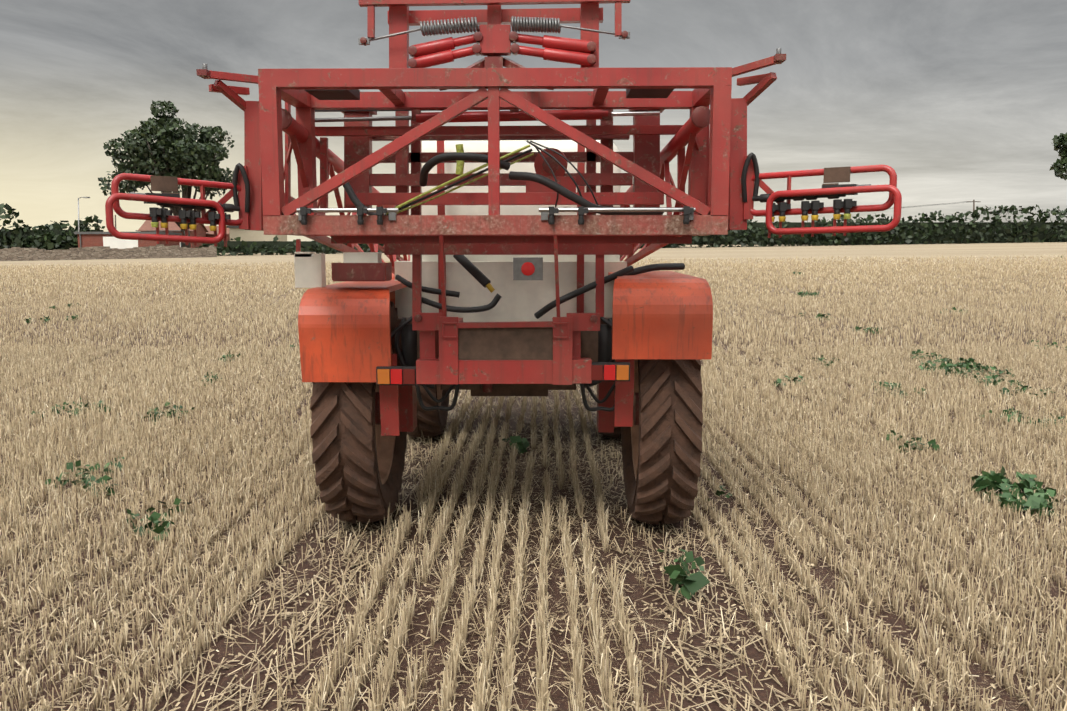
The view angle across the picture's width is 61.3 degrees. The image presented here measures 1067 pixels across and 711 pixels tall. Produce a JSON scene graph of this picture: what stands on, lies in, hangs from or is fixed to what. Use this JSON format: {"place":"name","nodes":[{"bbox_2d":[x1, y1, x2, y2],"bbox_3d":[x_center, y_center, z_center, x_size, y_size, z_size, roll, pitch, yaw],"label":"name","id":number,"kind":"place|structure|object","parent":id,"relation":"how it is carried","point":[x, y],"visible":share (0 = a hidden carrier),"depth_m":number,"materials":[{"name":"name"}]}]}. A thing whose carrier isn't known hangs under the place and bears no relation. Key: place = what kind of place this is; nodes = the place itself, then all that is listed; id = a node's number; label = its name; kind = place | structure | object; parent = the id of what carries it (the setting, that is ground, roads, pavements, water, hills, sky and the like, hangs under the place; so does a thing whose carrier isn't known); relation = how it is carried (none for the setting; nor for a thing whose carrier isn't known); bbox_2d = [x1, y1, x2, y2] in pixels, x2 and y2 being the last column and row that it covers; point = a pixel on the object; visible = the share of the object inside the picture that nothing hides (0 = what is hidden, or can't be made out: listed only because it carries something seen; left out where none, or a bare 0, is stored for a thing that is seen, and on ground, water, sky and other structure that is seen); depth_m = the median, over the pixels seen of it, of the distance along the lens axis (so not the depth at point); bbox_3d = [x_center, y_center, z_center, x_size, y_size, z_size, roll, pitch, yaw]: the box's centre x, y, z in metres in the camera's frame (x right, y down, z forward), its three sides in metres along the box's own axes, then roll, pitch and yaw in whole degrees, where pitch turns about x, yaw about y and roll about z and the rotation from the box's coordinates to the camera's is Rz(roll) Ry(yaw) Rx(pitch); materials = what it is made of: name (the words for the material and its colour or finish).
{"place":"outdoors","nodes":[
{"label":"outdoors","id":0,"kind":"place"},
{"bbox_2d":[0,242,1066,710],"bbox_3d":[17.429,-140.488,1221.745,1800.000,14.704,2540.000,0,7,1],"label":"field ground","id":1,"kind":"structure","parent":0,"point":[558,694],"depth_m":4.95,"materials":[{"name":"soil"}]},
{"bbox_2d":[0,203,104,249],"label":"hedge","id":2,"kind":"object","parent":1,"relation":"on","point":[40,239],"depth_m":98.75,"materials":[{"name":"green plant"}]},
{"bbox_2d":[0,244,216,260],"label":"stone wall","id":3,"kind":"structure","parent":1,"relation":"on","point":[77,253],"depth_m":76.57,"materials":[{"name":"grey stone"}]},
{"bbox_2d":[98,100,234,247],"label":"tree","id":4,"kind":"object","parent":1,"relation":"on","point":[169,136],"depth_m":84.62,"materials":[{"name":"green plant"}]},
{"bbox_2d":[74,220,286,254],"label":"village buildings","id":5,"kind":"structure","parent":1,"relation":"on","point":[88,239],"depth_m":89.50,"materials":[{"name":"brick"}]},
{"bbox_2d":[195,235,681,255],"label":"hedge","id":6,"kind":"object","parent":1,"relation":"on","point":[251,249],"depth_m":85.77,"materials":[{"name":"green plant"}]},
{"bbox_2d":[105,0,901,524],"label":"sprayer","id":7,"kind":"object","parent":1,"relation":"on","point":[393,352],"visible":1,"depth_m":5.11,"materials":[{"name":"red paint"}]},
{"bbox_2d":[409,140,620,260],"bbox_3d":[-0.123,-0.986,7.204,1.500,1.300,1.900,0,7,1],"label":"sprayer tank","id":8,"kind":"object","parent":7,"relation":"attached to","point":[510,146],"visible":0.06,"depth_m":6.24,"materials":[{"name":"white plastic"}]},
{"bbox_2d":[78,197,980,231],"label":"village poles","id":9,"kind":"object","parent":1,"relation":"on","point":[973,201],"visible":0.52,"depth_m":118.13,"materials":[{"name":"metal"}]},
{"bbox_2d":[0,254,1066,710],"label":"stubble rows","id":10,"kind":"object","parent":1,"relation":"on","point":[740,400],"visible":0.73,"depth_m":6.92,"materials":[{"name":"plant"}]},
{"bbox_2d":[0,307,1066,710],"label":"loose straw","id":11,"kind":"object","parent":1,"relation":"on","point":[360,639],"visible":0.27,"depth_m":4.62,"materials":[{"name":"beige plant"}]},
{"bbox_2d":[24,256,1066,599],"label":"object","id":12,"kind":"object","parent":1,"relation":"on","point":[1038,498],"visible":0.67,"depth_m":6.67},
{"bbox_2d":[671,204,1066,247],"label":"hedge","id":13,"kind":"object","parent":1,"relation":"on","point":[975,215],"depth_m":89.69,"materials":[{"name":"green plant"}]},
{"bbox_2d":[1049,132,1066,180],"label":"tree","id":14,"kind":"object","parent":1,"relation":"on","point":[1059,164],"visible":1,"depth_m":113.15,"materials":[{"name":"green plant"}]},
{"bbox_2d":[0,0,1066,240],"label":"sky","id":15,"kind":"structure","parent":0,"point":[965,100],"materials":[{"name":"grey"}]}
]}

